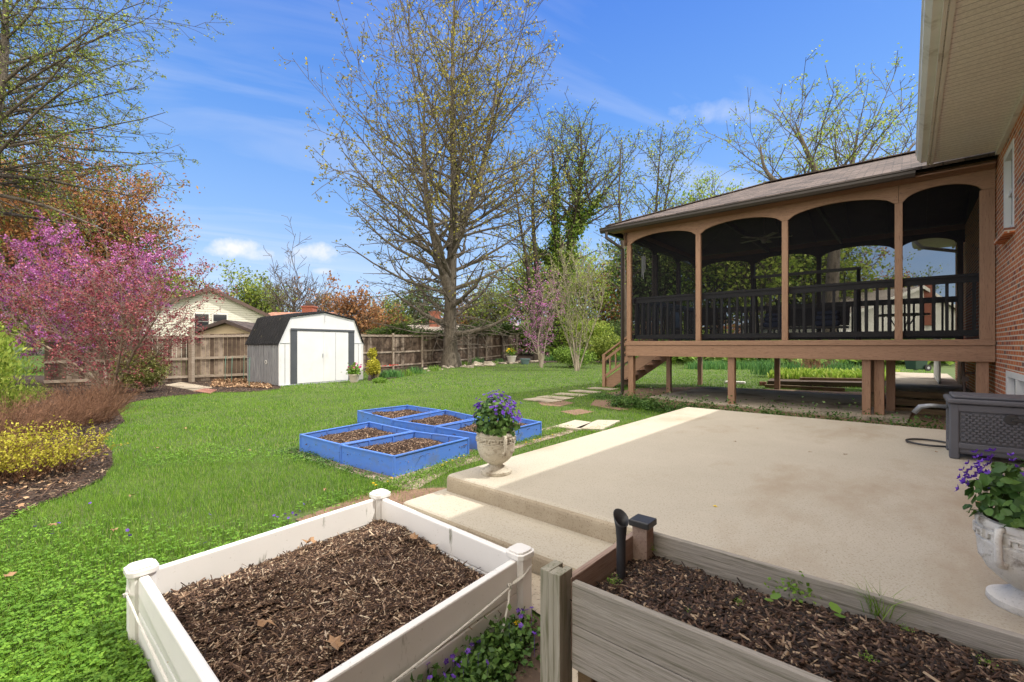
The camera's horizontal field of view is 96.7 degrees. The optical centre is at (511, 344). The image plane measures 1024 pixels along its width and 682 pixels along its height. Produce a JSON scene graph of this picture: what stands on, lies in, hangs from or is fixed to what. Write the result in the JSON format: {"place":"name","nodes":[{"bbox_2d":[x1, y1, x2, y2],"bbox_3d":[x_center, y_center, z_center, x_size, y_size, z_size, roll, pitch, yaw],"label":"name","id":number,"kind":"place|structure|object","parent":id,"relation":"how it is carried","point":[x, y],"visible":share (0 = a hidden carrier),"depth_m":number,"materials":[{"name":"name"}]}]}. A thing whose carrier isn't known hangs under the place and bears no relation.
{"place":"outdoors","nodes":[
{"label":"outdoors","id":0,"kind":"place"},
{"bbox_2d":[0,375,280,522],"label":"mulch ground","id":1,"kind":"structure","parent":0,"point":[37,377],"depth_m":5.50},
{"bbox_2d":[0,322,35,422],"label":"leafy shrub","id":2,"kind":"object","parent":1,"relation":"on","point":[7,351],"visible":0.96,"depth_m":7.64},
{"bbox_2d":[0,425,49,476],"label":"golden spirea","id":3,"kind":"object","parent":1,"relation":"on","point":[20,456],"visible":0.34,"depth_m":4.53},
{"bbox_2d":[0,382,52,411],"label":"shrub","id":4,"kind":"object","parent":1,"relation":"on","point":[30,389],"visible":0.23,"depth_m":8.94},
{"bbox_2d":[0,390,71,446],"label":"twiggy shrub","id":5,"kind":"object","parent":1,"relation":"on","point":[22,423],"visible":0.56,"depth_m":5.86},
{"bbox_2d":[0,415,94,485],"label":"golden spirea","id":6,"kind":"object","parent":1,"relation":"on","point":[34,454],"visible":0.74,"depth_m":4.48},
{"bbox_2d":[0,444,107,506],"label":"leaf litter","id":7,"kind":"object","parent":1,"relation":"on","point":[25,497],"visible":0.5,"depth_m":4.37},
{"bbox_2d":[0,390,109,439],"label":"twiggy shrub","id":8,"kind":"object","parent":1,"relation":"on","point":[58,408],"visible":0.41,"depth_m":6.77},
{"bbox_2d":[0,416,128,478],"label":"golden spirea","id":9,"kind":"object","parent":1,"relation":"on","point":[74,452],"visible":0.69,"depth_m":4.77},
{"bbox_2d":[6,388,147,426],"bbox_3d":[-7.231,1.035,7.556,1.661,0.638,1.566,0,0,24],"label":"twiggy shrub","id":10,"kind":"object","parent":1,"relation":"on","point":[103,410],"visible":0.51,"depth_m":7.65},
{"bbox_2d":[36,373,152,411],"bbox_3d":[-8.352,0.974,9.226,1.758,0.761,1.689,0,0,-28],"label":"twiggy shrub","id":11,"kind":"object","parent":1,"relation":"on","point":[118,388],"visible":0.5,"depth_m":9.10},
{"bbox_2d":[0,208,191,385],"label":"redbud tree","id":12,"kind":"object","parent":1,"relation":"on","point":[48,230],"visible":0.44,"depth_m":14.60,"materials":[{"name":"pink plant"}]},
{"bbox_2d":[44,335,187,386],"bbox_3d":[-13.055,0.480,15.306,3.801,1.740,0.136,0,0,-37],"label":"timber fence","id":13,"kind":"object","parent":1,"relation":"on","point":[58,379],"visible":0.36,"depth_m":14.96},
{"bbox_2d":[0,0,232,253],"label":"overhanging tree","id":14,"kind":"object","parent":1,"relation":"on","point":[8,14],"visible":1,"depth_m":14.38,"materials":[{"name":"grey plant"}]},
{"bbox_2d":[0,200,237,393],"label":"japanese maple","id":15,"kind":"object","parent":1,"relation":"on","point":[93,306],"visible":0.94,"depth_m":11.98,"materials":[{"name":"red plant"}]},
{"bbox_2d":[109,349,170,392],"bbox_3d":[-10.328,0.736,12.695,1.228,1.260,1.315,0,0,-14],"label":"shrub","id":16,"kind":"object","parent":1,"relation":"on","point":[149,376],"visible":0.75,"depth_m":12.49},
{"bbox_2d":[188,327,194,381],"bbox_3d":[-11.550,0.350,16.400,0.140,2.000,0.140,0,0,6],"label":"fence post","id":17,"kind":"object","parent":1,"relation":"on","point":[191,362],"visible":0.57,"depth_m":16.34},
{"bbox_2d":[195,333,249,380],"bbox_3d":[-10.693,0.450,17.102,2.332,1.801,0.136,0,0,-38],"label":"timber fence","id":18,"kind":"object","parent":1,"relation":"on","point":[214,357],"visible":0.52,"depth_m":16.98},
{"bbox_2d":[210,377,271,387],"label":"leaf litter","id":19,"kind":"object","parent":1,"relation":"on","point":[235,382],"visible":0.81,"depth_m":14.96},
{"bbox_2d":[0,347,954,681],"bbox_3d":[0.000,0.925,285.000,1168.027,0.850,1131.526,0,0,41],"label":"lawn ground","id":20,"kind":"structure","parent":0,"point":[948,369],"depth_m":6.22,"materials":[{"name":"plant"}]},
{"bbox_2d":[0,142,47,360],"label":"background tree","id":21,"kind":"object","parent":20,"relation":"on","point":[13,330],"visible":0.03,"depth_m":31.98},
{"bbox_2d":[0,68,204,372],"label":"rust leaved tree","id":22,"kind":"object","parent":20,"relation":"on","point":[12,230],"visible":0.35,"depth_m":21.50,"materials":[{"name":"orange plant"}]},
{"bbox_2d":[121,242,213,333],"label":"background tree","id":23,"kind":"object","parent":20,"relation":"on","point":[183,287],"visible":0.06,"depth_m":52.15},
{"bbox_2d":[138,287,270,357],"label":"neighbour house","id":24,"kind":"structure","parent":20,"relation":"on","point":[233,309],"depth_m":34.25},
{"bbox_2d":[187,319,254,373],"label":"neighbour shed","id":25,"kind":"structure","parent":20,"relation":"on","point":[224,326],"depth_m":21.13,"materials":[{"name":"beige paint"}]},
{"bbox_2d":[213,258,297,312],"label":"background tree","id":26,"kind":"object","parent":20,"relation":"on","point":[252,293],"visible":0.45,"depth_m":54.99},
{"bbox_2d":[0,452,535,681],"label":"lawn grass","id":27,"kind":"structure","parent":20,"relation":"on","point":[138,532],"depth_m":3.46,"materials":[{"name":"plant"}]},
{"bbox_2d":[255,215,334,312],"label":"background tree","id":28,"kind":"object","parent":20,"relation":"on","point":[292,301],"visible":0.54,"depth_m":49.77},
{"bbox_2d":[245,311,363,385],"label":"metal shed","id":29,"kind":"structure","parent":20,"relation":"on","point":[309,347],"depth_m":15.70,"materials":[{"name":"metal"}]},
{"bbox_2d":[297,331,323,382],"bbox_3d":[-6.941,0.425,15.705,0.039,1.750,0.986,0,0,33],"label":"door","id":30,"kind":"structure","parent":29,"relation":"in","point":[310,345],"depth_m":15.70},
{"bbox_2d":[324,332,347,380],"bbox_3d":[-6.395,0.425,16.555,0.025,1.750,1.024,0,0,33],"label":"door","id":31,"kind":"structure","parent":29,"relation":"in","point":[335,343],"depth_m":16.53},
{"bbox_2d":[0,423,620,681],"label":"clover","id":32,"kind":"object","parent":20,"relation":"on","point":[72,664],"visible":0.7,"depth_m":2.20,"materials":[{"name":"plant"}]},
{"bbox_2d":[286,273,353,313],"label":"background tree","id":33,"kind":"object","parent":20,"relation":"on","point":[327,294],"visible":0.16,"depth_m":61.73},
{"bbox_2d":[123,488,533,681],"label":"raised bed","id":34,"kind":"object","parent":20,"relation":"on","point":[392,656],"visible":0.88,"depth_m":2.04,"materials":[{"name":"plastic"}]},
{"bbox_2d":[122,564,531,681],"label":"trim board","id":35,"kind":"object","parent":34,"relation":"attached to","point":[155,657],"visible":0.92,"depth_m":1.84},
{"bbox_2d":[162,519,501,681],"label":"mulch","id":36,"kind":"object","parent":34,"relation":"in","point":[374,581],"visible":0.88,"depth_m":2.02,"materials":[{"name":"wood"}]},
{"bbox_2d":[277,443,395,483],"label":"weeds","id":37,"kind":"object","parent":20,"relation":"on","point":[323,460],"visible":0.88,"depth_m":5.12,"materials":[{"name":"green plant"}]},
{"bbox_2d":[320,270,389,333],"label":"background tree","id":38,"kind":"object","parent":20,"relation":"on","point":[351,310],"visible":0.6,"depth_m":53.89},
{"bbox_2d":[296,488,444,520],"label":"bare earth","id":39,"kind":"structure","parent":20,"relation":"on","point":[411,494],"depth_m":3.97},
{"bbox_2d":[356,298,404,333],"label":"background tree","id":40,"kind":"object","parent":20,"relation":"on","point":[389,320],"visible":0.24,"depth_m":59.84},
{"bbox_2d":[366,288,421,324],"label":"background tree","id":41,"kind":"object","parent":20,"relation":"on","point":[386,305],"visible":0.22,"depth_m":69.41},
{"bbox_2d":[357,405,440,425],"bbox_3d":[-1.915,1.238,7.739,1.235,0.224,1.163,0,0,41],"label":"blue raised bed","id":42,"kind":"object","parent":20,"relation":"on","point":[366,413],"visible":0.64,"depth_m":7.78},
{"bbox_2d":[363,407,429,418],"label":"mulch","id":43,"kind":"object","parent":42,"relation":"in","point":[397,413],"visible":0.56,"depth_m":7.78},
{"bbox_2d":[365,321,433,339],"bbox_3d":[-7.038,-0.089,27.536,5.137,2.838,3.216,0,0,41],"label":"juniper","id":44,"kind":"object","parent":20,"relation":"on","point":[391,330],"visible":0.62,"depth_m":26.73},
{"bbox_2d":[395,279,444,324],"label":"background tree","id":45,"kind":"object","parent":20,"relation":"on","point":[406,298],"visible":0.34,"depth_m":58.02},
{"bbox_2d":[288,426,572,488],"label":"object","id":46,"kind":"object","parent":20,"relation":"on","point":[459,460],"visible":0.15,"depth_m":4.90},
{"bbox_2d":[300,421,413,461],"bbox_3d":[-2.041,1.238,5.919,1.120,0.224,1.113,0,0,41],"label":"blue raised bed","id":47,"kind":"object","parent":46,"relation":"on","point":[321,447],"visible":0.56,"depth_m":5.69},
{"bbox_2d":[305,427,395,449],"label":"mulch","id":48,"kind":"object","parent":47,"relation":"in","point":[357,434],"visible":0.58,"depth_m":5.94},
{"bbox_2d":[340,431,468,476],"bbox_3d":[-1.233,1.238,5.335,0.931,0.224,1.164,0,0,36],"label":"blue raised bed","id":49,"kind":"object","parent":46,"relation":"on","point":[386,464],"visible":0.87,"depth_m":5.03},
{"bbox_2d":[347,437,466,462],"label":"mulch","id":50,"kind":"object","parent":49,"relation":"in","point":[402,446],"visible":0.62,"depth_m":5.26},
{"bbox_2d":[355,424,568,495],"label":"weeds","id":51,"kind":"object","parent":46,"relation":"on","point":[552,431],"visible":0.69,"depth_m":4.86,"materials":[{"name":"green plant"}]},
{"bbox_2d":[392,410,477,432],"bbox_3d":[-1.135,1.238,7.086,1.124,0.224,1.226,0,0,41],"label":"blue raised bed","id":52,"kind":"object","parent":20,"relation":"on","point":[403,422],"visible":0.46,"depth_m":6.86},
{"bbox_2d":[406,413,463,428],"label":"mulch","id":53,"kind":"object","parent":52,"relation":"in","point":[439,419],"visible":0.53,"depth_m":7.07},
{"bbox_2d":[361,333,522,370],"bbox_3d":[-4.424,0.122,28.134,0.136,2.457,23.310,0,0,27],"label":"timber fence","id":54,"kind":"object","parent":20,"relation":"on","point":[399,350],"visible":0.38,"depth_m":26.47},
{"bbox_2d":[12,354,933,388],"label":"lawn grass","id":55,"kind":"structure","parent":20,"relation":"on","point":[526,383],"depth_m":18.00,"materials":[{"name":"plant"}]},
{"bbox_2d":[435,415,541,449],"bbox_3d":[-0.267,1.238,6.521,1.008,0.224,1.395,0,0,41],"label":"blue raised bed","id":56,"kind":"object","parent":20,"relation":"on","point":[452,428],"visible":0.38,"depth_m":6.35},
{"bbox_2d":[460,259,521,324],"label":"background tree","id":57,"kind":"object","parent":20,"relation":"on","point":[484,316],"visible":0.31,"depth_m":61.28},
{"bbox_2d":[403,488,612,575],"bbox_3d":[0.854,1.333,2.438,4.050,0.235,0.600,0,0,41],"label":"patio step","id":58,"kind":"object","parent":20,"relation":"on","point":[545,541],"visible":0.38,"depth_m":3.01,"materials":[{"name":"concrete"}]},
{"bbox_2d":[102,387,941,455],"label":"lawn grass","id":59,"kind":"structure","parent":20,"relation":"on","point":[278,422],"depth_m":8.79,"materials":[{"name":"plant"}]},
{"bbox_2d":[504,262,568,367],"bbox_3d":[1.449,-1.690,26.014,3.795,6.288,3.105,0,0,-6],"label":"redbud tree","id":60,"kind":"object","parent":20,"relation":"on","point":[541,358],"visible":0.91,"depth_m":25.98,"materials":[{"name":"pink plant"}]},
{"bbox_2d":[491,233,582,328],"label":"background tree","id":61,"kind":"object","parent":20,"relation":"on","point":[514,287],"visible":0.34,"depth_m":55.19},
{"bbox_2d":[532,573,577,681],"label":"exposed gravel","id":62,"kind":"structure","parent":20,"relation":"on","point":[535,591],"depth_m":2.40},
{"bbox_2d":[551,345,596,367],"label":"garden shrub","id":63,"kind":"object","parent":20,"relation":"on","point":[562,356],"visible":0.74,"depth_m":26.00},
{"bbox_2d":[537,226,615,370],"bbox_3d":[3.382,-2.318,23.659,4.222,7.591,2.934,0,0,-15],"label":"crape myrtle","id":64,"kind":"object","parent":20,"relation":"on","point":[575,359],"visible":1,"depth_m":23.48,"materials":[{"name":"green plant"}]},
{"bbox_2d":[542,235,614,324],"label":"background tree","id":65,"kind":"object","parent":20,"relation":"on","point":[595,307],"visible":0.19,"depth_m":58.89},
{"bbox_2d":[578,420,619,430],"bbox_3d":[1.449,1.327,7.496,0.394,0.045,1.085,0,0,33],"label":"stepping stone","id":66,"kind":"object","parent":20,"relation":"on","point":[595,424],"visible":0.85,"depth_m":7.39,"materials":[{"name":"stone"}]},
{"bbox_2d":[581,255,626,326],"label":"background tree","id":67,"kind":"object","parent":20,"relation":"on","point":[608,318],"visible":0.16,"depth_m":63.02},
{"bbox_2d":[584,332,624,362],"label":"garden shrub","id":68,"kind":"object","parent":20,"relation":"on","point":[600,346],"visible":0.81,"depth_m":29.84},
{"bbox_2d":[589,130,659,363],"bbox_3d":[7.416,-6.402,29.713,4.377,15.597,4.377,0,0,-10],"label":"slender tree","id":69,"kind":"object","parent":20,"relation":"on","point":[622,245],"visible":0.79,"depth_m":29.88,"materials":[{"name":"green plant"}]},
{"bbox_2d":[602,312,672,387],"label":"porch stairs","id":70,"kind":"structure","parent":20,"relation":"on","point":[645,365],"depth_m":14.29,"materials":[{"name":"brown wood"}]},
{"bbox_2d":[597,212,692,329],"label":"background tree","id":71,"kind":"object","parent":20,"relation":"on","point":[641,287],"visible":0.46,"depth_m":48.96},
{"bbox_2d":[617,117,715,295],"bbox_3d":[12.042,-8.339,36.379,7.222,19.019,6.696,0,0,2],"label":"forked tree","id":72,"kind":"object","parent":20,"relation":"on","point":[661,180],"visible":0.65,"depth_m":35.96,"materials":[{"name":"green plant"}]},
{"bbox_2d":[652,166,747,333],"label":"pale green tree","id":73,"kind":"object","parent":20,"relation":"on","point":[705,180],"visible":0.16,"depth_m":43.92,"materials":[{"name":"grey plant"}]},
{"bbox_2d":[659,175,774,333],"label":"background tree","id":74,"kind":"object","parent":20,"relation":"on","point":[689,289],"visible":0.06,"depth_m":45.71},
{"bbox_2d":[702,179,812,332],"bbox_3d":[20.733,-7.007,41.197,11.005,15.933,9.879,0,0,41],"label":"background tree","id":75,"kind":"object","parent":20,"relation":"on","point":[768,266],"visible":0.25,"depth_m":39.42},
{"bbox_2d":[609,387,945,429],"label":"under porch earth","id":76,"kind":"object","parent":20,"relation":"on","point":[679,389],"visible":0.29,"depth_m":10.07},
{"bbox_2d":[605,387,945,428],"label":"weeds","id":77,"kind":"object","parent":76,"relation":"on","point":[648,405],"visible":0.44,"depth_m":8.40,"materials":[{"name":"green plant"}]},
{"bbox_2d":[650,387,914,423],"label":"paved slab","id":78,"kind":"structure","parent":76,"relation":"on","point":[755,398],"depth_m":10.65,"materials":[{"name":"concrete"}]},
{"bbox_2d":[599,150,998,414],"bbox_3d":[7.080,-1.415,11.368,7.590,5.570,6.110,0,0,41],"label":"screened porch","id":79,"kind":"object","parent":76,"relation":"on","point":[897,202],"visible":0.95,"depth_m":10.03,"materials":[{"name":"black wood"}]},
{"bbox_2d":[615,332,954,364],"bbox_3d":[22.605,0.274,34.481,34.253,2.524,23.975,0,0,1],"label":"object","id":80,"kind":"object","parent":79,"relation":"attached to","point":[684,359],"visible":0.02,"depth_m":28.86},
{"bbox_2d":[748,266,861,340],"bbox_3d":[7.572,-0.941,11.835,2.400,1.912,1.158,0,0,41],"label":"porch swing","id":81,"kind":"object","parent":79,"relation":"on","point":[828,317],"visible":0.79,"depth_m":11.81,"materials":[{"name":"wood"}]},
{"bbox_2d":[871,390,948,415],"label":"timber steps","id":82,"kind":"structure","parent":76,"relation":"on","point":[916,394],"depth_m":9.34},
{"bbox_2d":[747,161,851,313],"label":"background tree","id":83,"kind":"object","parent":20,"relation":"on","point":[797,277],"visible":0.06,"depth_m":45.12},
{"bbox_2d":[683,39,917,364],"bbox_3d":[20.077,-8.617,28.916,16.620,20.094,9.957,0,0,-6],"label":"spreading tree","id":84,"kind":"object","parent":20,"relation":"on","point":[833,259],"visible":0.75,"depth_m":28.39,"materials":[{"name":"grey plant"}]},
{"bbox_2d":[765,384,844,391],"bbox_3d":[8.754,1.300,13.677,2.027,0.120,0.140,0,0,37],"label":"timber edging","id":85,"kind":"object","parent":20,"relation":"on","point":[810,388],"visible":0.74,"depth_m":13.52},
{"bbox_2d":[767,378,885,387],"bbox_3d":[11.892,1.270,17.174,3.799,0.160,7.875,0,0,41],"label":"garden bed","id":86,"kind":"object","parent":20,"relation":"on","point":[798,382],"visible":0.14,"depth_m":14.69,"materials":[{"name":"wood"}]},
{"bbox_2d":[748,360,791,374],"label":"strap leaved plant","id":87,"kind":"object","parent":86,"relation":"on","point":[762,366],"visible":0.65,"depth_m":18.88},
{"bbox_2d":[779,246,906,303],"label":"background tree","id":88,"kind":"object","parent":20,"relation":"on","point":[847,263],"visible":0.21,"depth_m":42.78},
{"bbox_2d":[739,285,954,332],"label":"neighbour house","id":89,"kind":"structure","parent":20,"relation":"on","point":[914,291],"depth_m":38.41,"materials":[{"name":"white"}]},
{"bbox_2d":[924,285,931,324],"bbox_3d":[35.400,-3.675,39.000,1.000,4.050,1.000,0,0,41],"label":"brick chimney","id":90,"kind":"object","parent":89,"relation":"on","point":[927,309],"visible":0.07,"depth_m":38.52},
{"bbox_2d":[912,0,1023,394],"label":"brick house","id":91,"kind":"structure","parent":20,"relation":"on","point":[971,83],"depth_m":5.87,"materials":[{"name":"brick"}]},
{"bbox_2d":[994,138,1014,244],"bbox_3d":[7.016,-2.135,6.409,0.220,1.270,0.960,0,0,41],"label":"window","id":92,"kind":"structure","parent":91,"relation":"in","point":[1008,230],"depth_m":6.63,"materials":[{"name":"white glass"}]},
{"bbox_2d":[1006,370,1023,394],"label":"basement window","id":93,"kind":"structure","parent":91,"relation":"in","point":[1014,381],"depth_m":6.07,"materials":[{"name":"white glass"}]},
{"bbox_2d":[0,0,954,332],"label":"sky","id":94,"kind":"structure","parent":0,"point":[233,109],"materials":[{"name":"blue"}]},
{"bbox_2d":[368,354,620,380],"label":"flower bed ground","id":95,"kind":"structure","parent":0,"point":[519,357],"depth_m":31.74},
{"bbox_2d":[365,356,380,378],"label":"nandina shrub","id":96,"kind":"object","parent":95,"relation":"on","point":[373,366],"visible":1,"depth_m":17.46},
{"bbox_2d":[273,0,583,366],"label":"maple tree","id":97,"kind":"object","parent":95,"relation":"on","point":[457,229],"visible":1,"depth_m":25.56,"materials":[{"name":"grey plant"}]},
{"bbox_2d":[495,322,526,357],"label":"juniper","id":98,"kind":"object","parent":95,"relation":"on","point":[507,327],"visible":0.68,"depth_m":34.15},
{"bbox_2d":[516,318,543,354],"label":"garden shrub","id":99,"kind":"object","parent":95,"relation":"on","point":[525,347],"visible":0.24,"depth_m":38.31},
{"bbox_2d":[485,130,581,359],"bbox_3d":[1.232,-7.180,32.951,7.301,16.988,6.350,0,0,-12],"label":"double trunk tree","id":100,"kind":"object","parent":95,"relation":"on","point":[527,273],"visible":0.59,"depth_m":32.59,"materials":[{"name":"green plant"}]},
{"bbox_2d":[507,75,658,359],"bbox_3d":[4.660,-8.921,34.158,11.383,20.969,8.242,0,0,-26],"label":"ivy clad tree","id":101,"kind":"object","parent":95,"relation":"on","point":[577,216],"visible":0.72,"depth_m":33.56,"materials":[{"name":"green plant"}]},
{"bbox_2d":[561,317,614,357],"bbox_3d":[5.431,-0.398,32.943,4.239,3.188,3.024,0,0,41],"label":"garden shrub","id":102,"kind":"object","parent":95,"relation":"on","point":[598,330],"visible":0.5,"depth_m":32.55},
{"bbox_2d":[492,614,539,681],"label":"bare ground","id":103,"kind":"structure","parent":0,"point":[532,674],"depth_m":1.90,"materials":[{"name":"soil"}]},
{"bbox_2d":[410,603,539,681],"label":"weeds","id":104,"kind":"object","parent":103,"relation":"on","point":[508,640],"visible":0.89,"depth_m":1.87,"materials":[{"name":"green plant"}]},
{"bbox_2d":[540,514,1023,681],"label":"timber planter","id":105,"kind":"object","parent":103,"relation":"on","point":[590,632],"visible":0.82,"depth_m":1.33,"materials":[{"name":"grey wood"}]},
{"bbox_2d":[570,552,1023,681],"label":"mulch","id":106,"kind":"object","parent":105,"relation":"in","point":[822,641],"visible":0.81,"depth_m":1.23,"materials":[{"name":"wood"}]},
{"bbox_2d":[613,508,628,579],"bbox_3d":[0.376,0.712,1.568,0.054,0.277,0.053,0,0,41],"label":"watering tube","id":107,"kind":"object","parent":106,"relation":"on","point":[621,519],"visible":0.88,"depth_m":1.56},
{"bbox_2d":[764,571,821,603],"bbox_3d":[0.886,0.757,1.438,0.154,0.062,0.147,0,0,41],"label":"seedling","id":108,"kind":"object","parent":106,"relation":"on","point":[795,589],"visible":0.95,"depth_m":1.42,"materials":[{"name":"green plant"}]},
{"bbox_2d":[836,568,918,622],"bbox_3d":[1.047,0.735,1.319,0.236,0.095,0.191,0,0,41],"label":"seedling","id":109,"kind":"object","parent":106,"relation":"on","point":[875,613],"visible":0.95,"depth_m":1.31,"materials":[{"name":"green plant"}]},
{"bbox_2d":[447,407,1023,634],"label":"patio","id":110,"kind":"structure","parent":0,"point":[879,507],"depth_m":3.33,"materials":[{"name":"concrete"}]},
{"bbox_2d":[476,428,515,476],"bbox_3d":[-0.135,0.904,3.839,0.341,0.352,0.341,0,0,23],"label":"garden urn","id":111,"kind":"object","parent":110,"relation":"on","point":[495,452],"visible":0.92,"depth_m":3.72,"materials":[{"name":"stone"}]},
{"bbox_2d":[472,389,522,436],"bbox_3d":[-0.129,0.567,3.833,0.408,0.384,0.413,0,0,-28],"label":"bellflower plant","id":112,"kind":"object","parent":111,"relation":"on","point":[491,425],"visible":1,"depth_m":3.75,"materials":[{"name":"green plant"}]},
{"bbox_2d":[912,392,1023,459],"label":"hose box","id":113,"kind":"object","parent":110,"relation":"on","point":[981,422],"visible":1,"depth_m":4.19,"materials":[{"name":"grey plastic"}]},
{"bbox_2d":[972,512,1023,616],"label":"garden urn","id":114,"kind":"object","parent":110,"relation":"on","point":[1000,549],"visible":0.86,"depth_m":1.84,"materials":[{"name":"stone"}]},
{"bbox_2d":[954,447,1023,527],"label":"bellflower plant","id":115,"kind":"object","parent":114,"relation":"on","point":[1005,496],"visible":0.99,"depth_m":1.90,"materials":[{"name":"green plant"}]},
{"bbox_2d":[895,372,972,407],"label":"concrete path","id":116,"kind":"structure","parent":0,"point":[921,382],"depth_m":11.56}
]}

